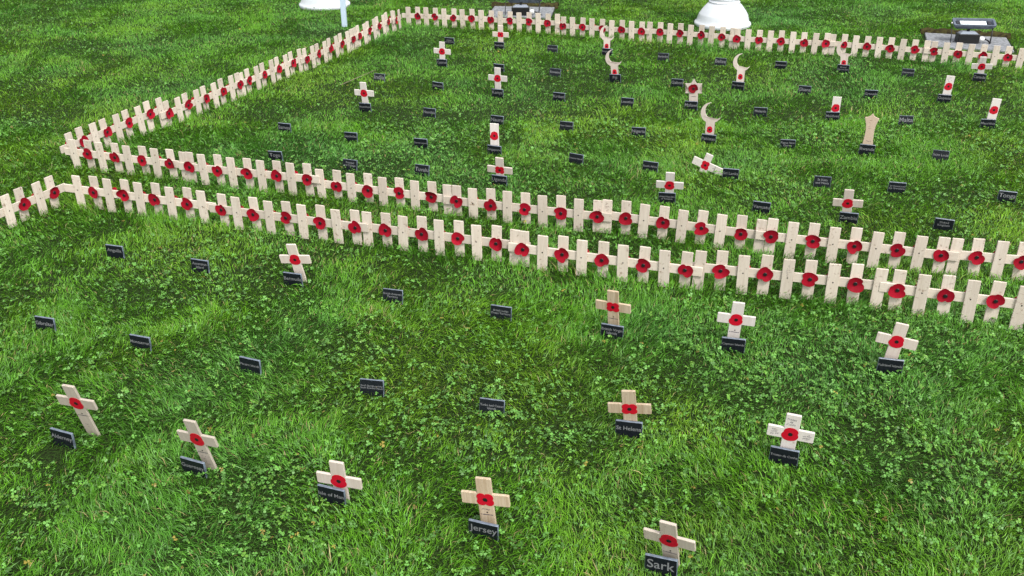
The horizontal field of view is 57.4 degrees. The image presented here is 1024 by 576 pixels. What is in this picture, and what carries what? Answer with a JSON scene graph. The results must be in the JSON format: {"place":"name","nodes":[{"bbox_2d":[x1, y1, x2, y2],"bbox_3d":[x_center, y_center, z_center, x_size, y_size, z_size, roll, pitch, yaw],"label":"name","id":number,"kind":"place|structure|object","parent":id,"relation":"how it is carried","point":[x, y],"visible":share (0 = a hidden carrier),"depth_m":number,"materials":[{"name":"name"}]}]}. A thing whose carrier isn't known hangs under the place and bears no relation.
{"place":"outdoors","nodes":[
{"label":"outdoors","id":0,"kind":"place"},
{"bbox_2d":[0,0,1023,575],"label":"lawn","id":1,"kind":"structure","parent":0,"point":[48,452],"depth_m":3.13,"materials":[{"name":"green plant"}]},
{"bbox_2d":[0,175,64,228],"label":"picket fence panel","id":2,"kind":"object","parent":1,"relation":"on","point":[23,204],"visible":0.93,"depth_m":3.93,"materials":[{"name":"brown wood"}]},
{"bbox_2d":[34,315,56,332],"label":"name plaque","id":3,"kind":"object","parent":1,"relation":"on","point":[41,322],"visible":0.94,"depth_m":3.09,"materials":[{"name":"black stone"}]},
{"bbox_2d":[50,427,75,448],"bbox_3d":[-1.218,0.434,2.550,0.074,0.112,0.008,11,29,16],"label":"name plaque","id":4,"kind":"object","parent":1,"relation":"on","point":[59,437],"visible":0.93,"depth_m":2.53,"materials":[{"name":"black plastic"}]},
{"bbox_2d":[56,384,100,435],"bbox_3d":[-1.163,0.349,2.544,0.118,0.239,0.009,7,41,14],"label":"remembrance cross","id":5,"kind":"object","parent":1,"relation":"on","point":[77,402],"visible":0.95,"depth_m":2.51,"materials":[{"name":"beige wood"}]},
{"bbox_2d":[59,97,167,159],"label":"picket fence panel","id":6,"kind":"object","parent":1,"relation":"on","point":[127,123],"visible":0.8,"depth_m":4.81,"materials":[{"name":"brown wood"}]},
{"bbox_2d":[105,244,124,258],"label":"name plaque","id":7,"kind":"object","parent":1,"relation":"on","point":[114,251],"visible":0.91,"depth_m":3.60,"materials":[{"name":"black plastic"}]},
{"bbox_2d":[64,139,195,181],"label":"picket fence panel","id":8,"kind":"object","parent":1,"relation":"on","point":[117,158],"visible":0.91,"depth_m":4.40,"materials":[{"name":"brown wood"}]},
{"bbox_2d":[64,175,215,223],"bbox_3d":[-1.578,-0.365,3.964,0.739,0.184,0.036,8,29,14],"label":"picket fence panel","id":9,"kind":"object","parent":1,"relation":"on","point":[155,198],"visible":0.96,"depth_m":3.95,"materials":[{"name":"brown wood"}]},
{"bbox_2d":[129,334,151,351],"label":"name plaque","id":10,"kind":"object","parent":1,"relation":"on","point":[140,342],"visible":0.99,"depth_m":2.98,"materials":[{"name":"black plastic"}]},
{"bbox_2d":[180,456,207,477],"bbox_3d":[-0.825,0.491,2.442,0.074,0.112,0.008,11,32,17],"label":"name plaque","id":11,"kind":"object","parent":1,"relation":"on","point":[193,465],"visible":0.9,"depth_m":2.42,"materials":[{"name":"black plastic"}]},
{"bbox_2d":[177,419,218,469],"bbox_3d":[-0.797,0.429,2.424,0.118,0.240,0.009,7,39,20],"label":"remembrance cross","id":12,"kind":"object","parent":1,"relation":"on","point":[197,438],"visible":0.95,"depth_m":2.39,"materials":[{"name":"beige wood"}]},
{"bbox_2d":[190,258,209,273],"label":"name plaque","id":13,"kind":"object","parent":1,"relation":"on","point":[198,264],"visible":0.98,"depth_m":3.48,"materials":[{"name":"black plastic"}]},
{"bbox_2d":[160,72,245,125],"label":"picket fence panel","id":14,"kind":"object","parent":1,"relation":"on","point":[196,100],"visible":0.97,"depth_m":5.30,"materials":[{"name":"brown wood"}]},
{"bbox_2d":[178,152,319,195],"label":"picket fence panel","id":15,"kind":"object","parent":1,"relation":"on","point":[291,175],"visible":0.94,"depth_m":4.21,"materials":[{"name":"brown wood"}]},
{"bbox_2d":[239,356,261,375],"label":"name plaque","id":16,"kind":"object","parent":1,"relation":"on","point":[249,364],"visible":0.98,"depth_m":2.86,"materials":[{"name":"black plastic"}]},
{"bbox_2d":[239,48,303,95],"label":"picket fence panel","id":17,"kind":"object","parent":1,"relation":"on","point":[272,70],"visible":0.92,"depth_m":5.84,"materials":[{"name":"brown wood"}]},
{"bbox_2d":[209,193,368,244],"bbox_3d":[-0.903,-0.264,3.770,0.722,0.184,0.029,8,30,16],"label":"picket fence panel","id":18,"kind":"object","parent":1,"relation":"on","point":[302,218],"visible":0.95,"depth_m":3.75,"materials":[{"name":"brown wood"}]},
{"bbox_2d":[283,272,303,286],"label":"name plaque","id":19,"kind":"object","parent":1,"relation":"on","point":[290,278],"visible":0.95,"depth_m":3.38,"materials":[{"name":"black plastic"}]},
{"bbox_2d":[279,244,311,281],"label":"remembrance cross","id":20,"kind":"object","parent":1,"relation":"on","point":[295,259],"visible":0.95,"depth_m":3.36,"materials":[{"name":"beige wood"}]},
{"bbox_2d":[299,0,349,10],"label":"round base","id":21,"kind":"object","parent":1,"relation":"on","point":[314,5],"visible":0.78,"depth_m":7.97,"materials":[{"name":"plastic"}]},
{"bbox_2d":[300,28,356,70],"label":"picket fence panel","id":22,"kind":"object","parent":1,"relation":"on","point":[329,47],"visible":0.94,"depth_m":6.36,"materials":[{"name":"brown wood"}]},
{"bbox_2d":[317,484,346,505],"bbox_3d":[-0.448,0.540,2.340,0.074,0.112,0.008,9,32,14],"label":"name plaque","id":23,"kind":"object","parent":1,"relation":"on","point":[332,495],"visible":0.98,"depth_m":2.32,"materials":[{"name":"black plastic"}]},
{"bbox_2d":[316,460,362,499],"bbox_3d":[-0.425,0.519,2.339,0.118,0.239,0.009,8,36,12],"label":"remembrance cross","id":24,"kind":"object","parent":1,"relation":"on","point":[336,477],"visible":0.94,"depth_m":2.30,"materials":[{"name":"beige wood"}]},
{"bbox_2d":[340,0,346,26],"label":"stake","id":25,"kind":"object","parent":1,"relation":"on","point":[343,12],"depth_m":7.33,"materials":[{"name":"white paint"}]},
{"bbox_2d":[343,159,357,170],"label":"name plaque","id":26,"kind":"object","parent":1,"relation":"on","point":[349,164],"visible":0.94,"depth_m":4.46,"materials":[{"name":"black plastic"}]},
{"bbox_2d":[354,82,373,102],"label":"remembrance cross","id":27,"kind":"object","parent":1,"relation":"on","point":[363,92],"visible":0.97,"depth_m":5.29,"materials":[{"name":"white wood"}]},
{"bbox_2d":[360,378,383,396],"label":"name plaque","id":28,"kind":"object","parent":1,"relation":"on","point":[369,385],"visible":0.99,"depth_m":2.75,"materials":[{"name":"black plastic"}]},
{"bbox_2d":[352,10,394,48],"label":"picket fence panel","id":29,"kind":"object","parent":1,"relation":"on","point":[376,26],"visible":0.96,"depth_m":6.91,"materials":[{"name":"brown wood"}]},
{"bbox_2d":[313,169,452,214],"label":"picket fence panel","id":30,"kind":"object","parent":1,"relation":"on","point":[382,190],"visible":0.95,"depth_m":4.04,"materials":[{"name":"brown wood"}]},
{"bbox_2d":[383,288,402,304],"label":"name plaque","id":31,"kind":"object","parent":1,"relation":"on","point":[393,294],"visible":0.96,"depth_m":3.26,"materials":[{"name":"black plastic"}]},
{"bbox_2d":[415,164,429,176],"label":"name plaque","id":32,"kind":"object","parent":1,"relation":"on","point":[420,168],"visible":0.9,"depth_m":4.39,"materials":[{"name":"black plastic"}]},
{"bbox_2d":[434,41,450,58],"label":"remembrance cross","id":33,"kind":"object","parent":1,"relation":"on","point":[441,51],"visible":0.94,"depth_m":6.20,"materials":[{"name":"white wood"}]},
{"bbox_2d":[402,7,487,28],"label":"picket fence panel","id":34,"kind":"object","parent":1,"relation":"on","point":[462,17],"visible":0.94,"depth_m":7.31,"materials":[{"name":"brown wood"}]},
{"bbox_2d":[360,211,530,264],"bbox_3d":[-0.277,-0.180,3.603,0.722,0.183,0.036,8,28,15],"label":"picket fence panel","id":35,"kind":"object","parent":1,"relation":"on","point":[440,236],"visible":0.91,"depth_m":3.59,"materials":[{"name":"brown wood"}]},
{"bbox_2d":[468,518,498,541],"bbox_3d":[-0.067,0.599,2.228,0.074,0.112,0.008,9,32,15],"label":"name plaque","id":36,"kind":"object","parent":1,"relation":"on","point":[483,528],"visible":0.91,"depth_m":2.21,"materials":[{"name":"black plastic"}]},
{"bbox_2d":[461,476,509,523],"bbox_3d":[-0.058,0.543,2.230,0.118,0.239,0.009,3,31,14],"label":"remembrance cross","id":37,"kind":"object","parent":1,"relation":"on","point":[485,498],"visible":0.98,"depth_m":2.20,"materials":[{"name":"beige wood"}]},
{"bbox_2d":[479,397,504,417],"bbox_3d":[-0.058,0.370,2.673,0.074,0.112,0.009,6,15,12],"label":"name plaque","id":38,"kind":"object","parent":1,"relation":"on","point":[487,404],"visible":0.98,"depth_m":2.66,"materials":[{"name":"black plastic"}]},
{"bbox_2d":[490,123,498,145],"bbox_3d":[-0.086,-0.707,4.677,0.045,0.237,0.009,7,28,15],"label":"remembrance board","id":39,"kind":"object","parent":1,"relation":"on","point":[494,133],"visible":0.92,"depth_m":4.64,"materials":[{"name":"white wood"}]},
{"bbox_2d":[488,67,506,88],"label":"remembrance cross","id":40,"kind":"object","parent":1,"relation":"on","point":[497,77],"visible":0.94,"depth_m":5.56,"materials":[{"name":"white wood"}]},
{"bbox_2d":[491,174,506,185],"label":"name plaque","id":41,"kind":"object","parent":1,"relation":"on","point":[499,179],"visible":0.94,"depth_m":4.27,"materials":[{"name":"black plastic"}]},
{"bbox_2d":[487,157,512,175],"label":"remembrance cross","id":42,"kind":"object","parent":1,"relation":"on","point":[498,168],"visible":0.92,"depth_m":4.24,"materials":[{"name":"beige wood"}]},
{"bbox_2d":[492,25,508,41],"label":"remembrance cross","id":43,"kind":"object","parent":1,"relation":"on","point":[500,34],"visible":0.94,"depth_m":6.65,"materials":[{"name":"beige wood"}]},
{"bbox_2d":[490,304,511,320],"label":"name plaque","id":44,"kind":"object","parent":1,"relation":"on","point":[501,312],"visible":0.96,"depth_m":3.15,"materials":[{"name":"black stone"}]},
{"bbox_2d":[0,0,1023,575],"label":"clover","id":45,"kind":"object","parent":1,"relation":"on","point":[662,406],"visible":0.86,"depth_m":2.87,"materials":[{"name":"green plant"}]},
{"bbox_2d":[477,10,560,33],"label":"picket fence panel","id":46,"kind":"object","parent":1,"relation":"on","point":[529,21],"visible":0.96,"depth_m":7.14,"materials":[{"name":"brown wood"}]},
{"bbox_2d":[488,6,554,18],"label":"stone slab","id":47,"kind":"structure","parent":1,"relation":"on","point":[543,10],"depth_m":7.86,"materials":[{"name":"grey stone"}]},
{"bbox_2d":[505,0,541,15],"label":"floodlight","id":48,"kind":"object","parent":47,"relation":"on","point":[523,9],"visible":0.77,"depth_m":7.65,"materials":[{"name":"grey metal"}]},
{"bbox_2d":[491,1,558,8],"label":"turf edge","id":49,"kind":"object","parent":1,"relation":"on","point":[555,5],"visible":0.74,"depth_m":8.03,"materials":[{"name":"soil"}]},
{"bbox_2d":[443,185,611,232],"bbox_3d":[0.055,-0.309,3.868,0.722,0.184,0.027,8,28,15],"label":"picket fence panel","id":50,"kind":"object","parent":1,"relation":"on","point":[560,212],"visible":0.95,"depth_m":3.85,"materials":[{"name":"brown wood"}]},
{"bbox_2d":[569,153,583,164],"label":"name plaque","id":51,"kind":"object","parent":1,"relation":"on","point":[574,158],"visible":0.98,"depth_m":4.52,"materials":[{"name":"black stone"}]},
{"bbox_2d":[556,17,649,40],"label":"picket fence panel","id":52,"kind":"object","parent":1,"relation":"on","point":[611,29],"visible":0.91,"depth_m":6.94,"materials":[{"name":"brown wood"}]},
{"bbox_2d":[508,230,702,288],"bbox_3d":[0.331,-0.087,3.425,0.722,0.182,0.032,8,28,15],"label":"picket fence panel","id":53,"kind":"object","parent":1,"relation":"on","point":[623,261],"visible":0.94,"depth_m":3.40,"materials":[{"name":"brown wood"}]},
{"bbox_2d":[600,323,623,339],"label":"name plaque","id":54,"kind":"object","parent":1,"relation":"on","point":[614,331],"visible":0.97,"depth_m":3.04,"materials":[{"name":"black stone"}]},
{"bbox_2d":[595,290,630,324],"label":"remembrance cross","id":55,"kind":"object","parent":1,"relation":"on","point":[612,306],"visible":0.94,"depth_m":3.04,"materials":[{"name":"beige wood"}]},
{"bbox_2d":[605,49,621,73],"bbox_3d":[0.645,-1.338,5.870,0.104,0.316,0.009,0,26,18],"label":"crescent marker","id":56,"kind":"object","parent":1,"relation":"on","point":[614,67],"visible":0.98,"depth_m":5.84,"materials":[{"name":"beige wood"}]},
{"bbox_2d":[615,419,642,438],"bbox_3d":[0.322,0.414,2.581,0.074,0.112,0.008,5,26,12],"label":"name plaque","id":57,"kind":"object","parent":1,"relation":"on","point":[630,429],"visible":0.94,"depth_m":2.56,"materials":[{"name":"black plastic"}]},
{"bbox_2d":[608,390,651,420],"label":"remembrance cross","id":58,"kind":"object","parent":1,"relation":"on","point":[629,407],"visible":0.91,"depth_m":2.53,"materials":[{"name":"beige wood"}]},
{"bbox_2d":[631,127,645,137],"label":"name plaque","id":59,"kind":"object","parent":1,"relation":"on","point":[637,131],"visible":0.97,"depth_m":4.89,"materials":[{"name":"black plastic"}]},
{"bbox_2d":[642,160,658,172],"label":"name plaque","id":60,"kind":"object","parent":1,"relation":"on","point":[651,166],"visible":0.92,"depth_m":4.42,"materials":[{"name":"black stone"}]},
{"bbox_2d":[645,553,677,575],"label":"name plaque","id":61,"kind":"object","parent":1,"relation":"on","point":[663,565],"visible":0.99,"depth_m":2.10,"materials":[{"name":"black plastic"}]},
{"bbox_2d":[658,192,675,203],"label":"name plaque","id":62,"kind":"object","parent":1,"relation":"on","point":[665,197],"visible":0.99,"depth_m":4.07,"materials":[{"name":"black stone"}]},
{"bbox_2d":[643,520,695,566],"bbox_3d":[0.358,0.598,2.110,0.118,0.239,0.009,10,45,23],"label":"remembrance cross","id":63,"kind":"object","parent":1,"relation":"on","point":[669,539],"visible":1,"depth_m":2.07,"materials":[{"name":"beige wood"}]},
{"bbox_2d":[656,172,683,192],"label":"remembrance cross","id":64,"kind":"object","parent":1,"relation":"on","point":[669,184],"visible":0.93,"depth_m":4.03,"materials":[{"name":"white wood"}]},
{"bbox_2d":[602,199,767,253],"bbox_3d":[0.671,-0.229,3.703,0.722,0.184,0.032,9,28,17],"label":"picket fence panel","id":65,"kind":"object","parent":1,"relation":"on","point":[740,232],"visible":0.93,"depth_m":3.69,"materials":[{"name":"brown wood"}]},
{"bbox_2d":[645,22,740,47],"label":"picket fence panel","id":66,"kind":"object","parent":1,"relation":"on","point":[690,34],"visible":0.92,"depth_m":6.74,"materials":[{"name":"brown wood"}]},
{"bbox_2d":[685,79,701,100],"bbox_3d":[1.035,-1.079,5.340,0.096,0.230,0.019,4,27,17],"label":"star marker","id":67,"kind":"object","parent":1,"relation":"on","point":[693,89],"visible":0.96,"depth_m":5.32,"materials":[{"name":"beige wood"}]},
{"bbox_2d":[692,153,722,174],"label":"remembrance cross","id":68,"kind":"object","parent":1,"relation":"on","point":[706,164],"visible":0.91,"depth_m":4.40,"materials":[{"name":"white wood"}]},
{"bbox_2d":[701,102,720,134],"bbox_3d":[1.014,-0.797,4.801,0.104,0.316,0.009,7,28,16],"label":"crescent marker","id":69,"kind":"object","parent":1,"relation":"on","point":[710,125],"visible":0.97,"depth_m":4.77,"materials":[{"name":"beige wood"}]},
{"bbox_2d":[694,0,750,30],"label":"white post","id":70,"kind":"object","parent":1,"relation":"on","point":[727,14],"visible":0.95,"depth_m":7.22,"materials":[{"name":"ceramic"}]},
{"bbox_2d":[722,168,738,179],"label":"name plaque","id":71,"kind":"object","parent":1,"relation":"on","point":[729,172],"visible":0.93,"depth_m":4.33,"materials":[{"name":"black plastic"}]},
{"bbox_2d":[721,336,745,353],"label":"name plaque","id":72,"kind":"object","parent":1,"relation":"on","point":[734,344],"visible":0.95,"depth_m":2.96,"materials":[{"name":"black stone"}]},
{"bbox_2d":[717,301,755,337],"bbox_3d":[0.708,0.145,2.985,0.118,0.239,0.009,7,34,10],"label":"remembrance cross","id":73,"kind":"object","parent":1,"relation":"on","point":[735,318],"visible":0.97,"depth_m":2.95,"materials":[{"name":"white wood"}]},
{"bbox_2d":[733,53,749,81],"bbox_3d":[1.393,-1.273,5.711,0.104,0.316,0.009,7,28,16],"label":"crescent marker","id":74,"kind":"object","parent":1,"relation":"on","point":[740,73],"visible":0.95,"depth_m":5.68,"materials":[{"name":"beige wood"}]},
{"bbox_2d":[752,201,770,213],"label":"name plaque","id":75,"kind":"object","parent":1,"relation":"on","point":[759,206],"visible":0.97,"depth_m":3.97,"materials":[{"name":"black plastic"}]},
{"bbox_2d":[728,29,835,53],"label":"picket fence panel","id":76,"kind":"object","parent":1,"relation":"on","point":[803,42],"visible":0.94,"depth_m":6.53,"materials":[{"name":"brown wood"}]},
{"bbox_2d":[768,445,799,467],"bbox_3d":[0.713,0.468,2.470,0.074,0.112,0.008,9,30,17],"label":"name plaque","id":77,"kind":"object","parent":1,"relation":"on","point":[790,457],"visible":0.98,"depth_m":2.45,"materials":[{"name":"black stone"}]},
{"bbox_2d":[766,413,814,449],"bbox_3d":[0.723,0.424,2.458,0.118,0.240,0.009,10,35,15],"label":"remembrance cross","id":78,"kind":"object","parent":1,"relation":"on","point":[790,433],"visible":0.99,"depth_m":2.42,"materials":[{"name":"white wood"}]},
{"bbox_2d":[692,250,891,307],"bbox_3d":[0.961,-0.022,3.272,0.722,0.183,0.036,6,29,12],"label":"picket fence panel","id":79,"kind":"object","parent":1,"relation":"on","point":[832,280],"visible":0.94,"depth_m":3.26,"materials":[{"name":"brown wood"}]},
{"bbox_2d":[813,176,830,187],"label":"name plaque","id":80,"kind":"object","parent":1,"relation":"on","point":[821,181],"visible":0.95,"depth_m":4.24,"materials":[{"name":"black plastic"}]},
{"bbox_2d":[831,96,841,111],"bbox_3d":[1.773,-0.936,5.150,0.045,0.237,0.009,8,28,15],"label":"remembrance board","id":81,"kind":"object","parent":1,"relation":"on","point":[836,103],"visible":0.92,"depth_m":5.11,"materials":[{"name":"white wood"}]},
{"bbox_2d":[836,41,852,64],"bbox_3d":[2.147,-1.443,6.061,0.104,0.316,0.009,4,27,17],"label":"crescent marker","id":82,"kind":"object","parent":1,"relation":"on","point":[844,58],"visible":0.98,"depth_m":6.03,"materials":[{"name":"beige wood"}]},
{"bbox_2d":[832,189,862,211],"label":"remembrance cross","id":83,"kind":"object","parent":1,"relation":"on","point":[847,202],"visible":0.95,"depth_m":3.84,"materials":[{"name":"beige wood"}]},
{"bbox_2d":[839,211,858,224],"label":"name plaque","id":84,"kind":"object","parent":1,"relation":"on","point":[850,217],"visible":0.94,"depth_m":3.87,"materials":[{"name":"black stone"}]},
{"bbox_2d":[755,218,958,273],"bbox_3d":[1.282,-0.141,3.514,0.722,0.184,0.028,7,28,14],"label":"picket fence panel","id":85,"kind":"object","parent":1,"relation":"on","point":[896,250],"visible":0.94,"depth_m":3.50,"materials":[{"name":"brown wood"}]},
{"bbox_2d":[858,144,875,154],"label":"name plaque","id":86,"kind":"object","parent":1,"relation":"on","point":[867,149],"visible":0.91,"depth_m":4.63,"materials":[{"name":"black stone"}]},
{"bbox_2d":[862,114,878,144],"bbox_3d":[1.782,-0.744,4.678,0.068,0.261,0.007,8,28,15],"label":"remembrance board","id":87,"kind":"object","parent":1,"relation":"on","point":[872,120],"visible":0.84,"depth_m":4.65,"materials":[{"name":"brown wood"}]},
{"bbox_2d":[828,34,930,61],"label":"picket fence panel","id":88,"kind":"object","parent":1,"relation":"on","point":[866,46],"visible":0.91,"depth_m":6.38,"materials":[{"name":"brown wood"}]},
{"bbox_2d":[876,357,903,374],"bbox_3d":[1.150,0.264,2.861,0.074,0.112,0.008,6,29,11],"label":"name plaque","id":89,"kind":"object","parent":1,"relation":"on","point":[884,365],"visible":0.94,"depth_m":2.84,"materials":[{"name":"black plastic"}]},
{"bbox_2d":[875,322,917,358],"bbox_3d":[1.162,0.208,2.862,0.118,0.240,0.009,13,34,15],"label":"remembrance cross","id":90,"kind":"object","parent":1,"relation":"on","point":[896,340],"visible":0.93,"depth_m":2.83,"materials":[{"name":"beige wood"}]},
{"bbox_2d":[887,181,906,193],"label":"name plaque","id":91,"kind":"object","parent":1,"relation":"on","point":[896,187],"visible":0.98,"depth_m":4.17,"materials":[{"name":"black plastic"}]},
{"bbox_2d":[898,115,913,125],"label":"name plaque","id":92,"kind":"object","parent":1,"relation":"on","point":[906,120],"visible":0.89,"depth_m":5.06,"materials":[{"name":"black plastic"}]},
{"bbox_2d":[932,150,949,161],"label":"name plaque","id":93,"kind":"object","parent":1,"relation":"on","point":[939,154],"visible":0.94,"depth_m":4.55,"materials":[{"name":"black plastic"}]},
{"bbox_2d":[932,217,954,230],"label":"name plaque","id":94,"kind":"object","parent":1,"relation":"on","point":[942,224],"visible":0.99,"depth_m":3.80,"materials":[{"name":"black plastic"}]},
{"bbox_2d":[942,75,954,94],"bbox_3d":[2.530,-1.119,5.452,0.045,0.237,0.009,10,29,15],"label":"remembrance board","id":95,"kind":"object","parent":1,"relation":"on","point":[948,85],"visible":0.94,"depth_m":5.42,"materials":[{"name":"white wood"}]},
{"bbox_2d":[879,269,1023,330],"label":"picket fence panel","id":96,"kind":"object","parent":1,"relation":"on","point":[897,290],"visible":0.94,"depth_m":3.12,"materials":[{"name":"brown wood"}]},
{"bbox_2d":[920,27,1010,38],"bbox_3d":[3.398,-1.923,7.022,0.620,0.047,0.123,9,29,17],"label":"turf edge","id":97,"kind":"object","parent":1,"relation":"on","point":[948,31],"visible":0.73,"depth_m":7.00,"materials":[{"name":"stone"}]},
{"bbox_2d":[925,33,1013,52],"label":"stone slab","id":98,"kind":"structure","parent":1,"relation":"on","point":[1002,42],"depth_m":6.77,"materials":[{"name":"grey stone"}]},
{"bbox_2d":[950,18,996,43],"bbox_3d":[3.306,-1.840,6.719,0.310,0.173,0.109,3,27,6],"label":"floodlight","id":99,"kind":"object","parent":98,"relation":"on","point":[967,36],"visible":0.96,"depth_m":6.70,"materials":[{"name":"grey metal"}]},
{"bbox_2d":[923,41,1023,68],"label":"picket fence panel","id":100,"kind":"object","parent":1,"relation":"on","point":[957,53],"visible":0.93,"depth_m":6.18,"materials":[{"name":"brown wood"}]},
{"bbox_2d":[971,56,992,73],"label":"remembrance cross","id":101,"kind":"object","parent":1,"relation":"on","point":[981,66],"visible":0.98,"depth_m":5.80,"materials":[{"name":"white wood"}]},
{"bbox_2d":[945,238,1023,279],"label":"picket fence panel","id":102,"kind":"object","parent":1,"relation":"on","point":[976,257],"visible":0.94,"depth_m":3.40,"materials":[{"name":"brown wood"}]},
{"bbox_2d":[979,119,995,128],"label":"name plaque","id":103,"kind":"object","parent":1,"relation":"on","point":[986,123],"visible":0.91,"depth_m":4.99,"materials":[{"name":"black plastic"}]},
{"bbox_2d":[987,98,1001,118],"bbox_3d":[2.573,-0.902,5.026,0.045,0.237,0.009,11,29,14],"label":"remembrance board","id":104,"kind":"object","parent":1,"relation":"on","point":[994,108],"visible":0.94,"depth_m":4.99,"materials":[{"name":"white wood"}]},
{"bbox_2d":[996,190,1017,202],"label":"name plaque","id":105,"kind":"object","parent":1,"relation":"on","point":[1006,196],"visible":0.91,"depth_m":4.07,"materials":[{"name":"black plastic"}]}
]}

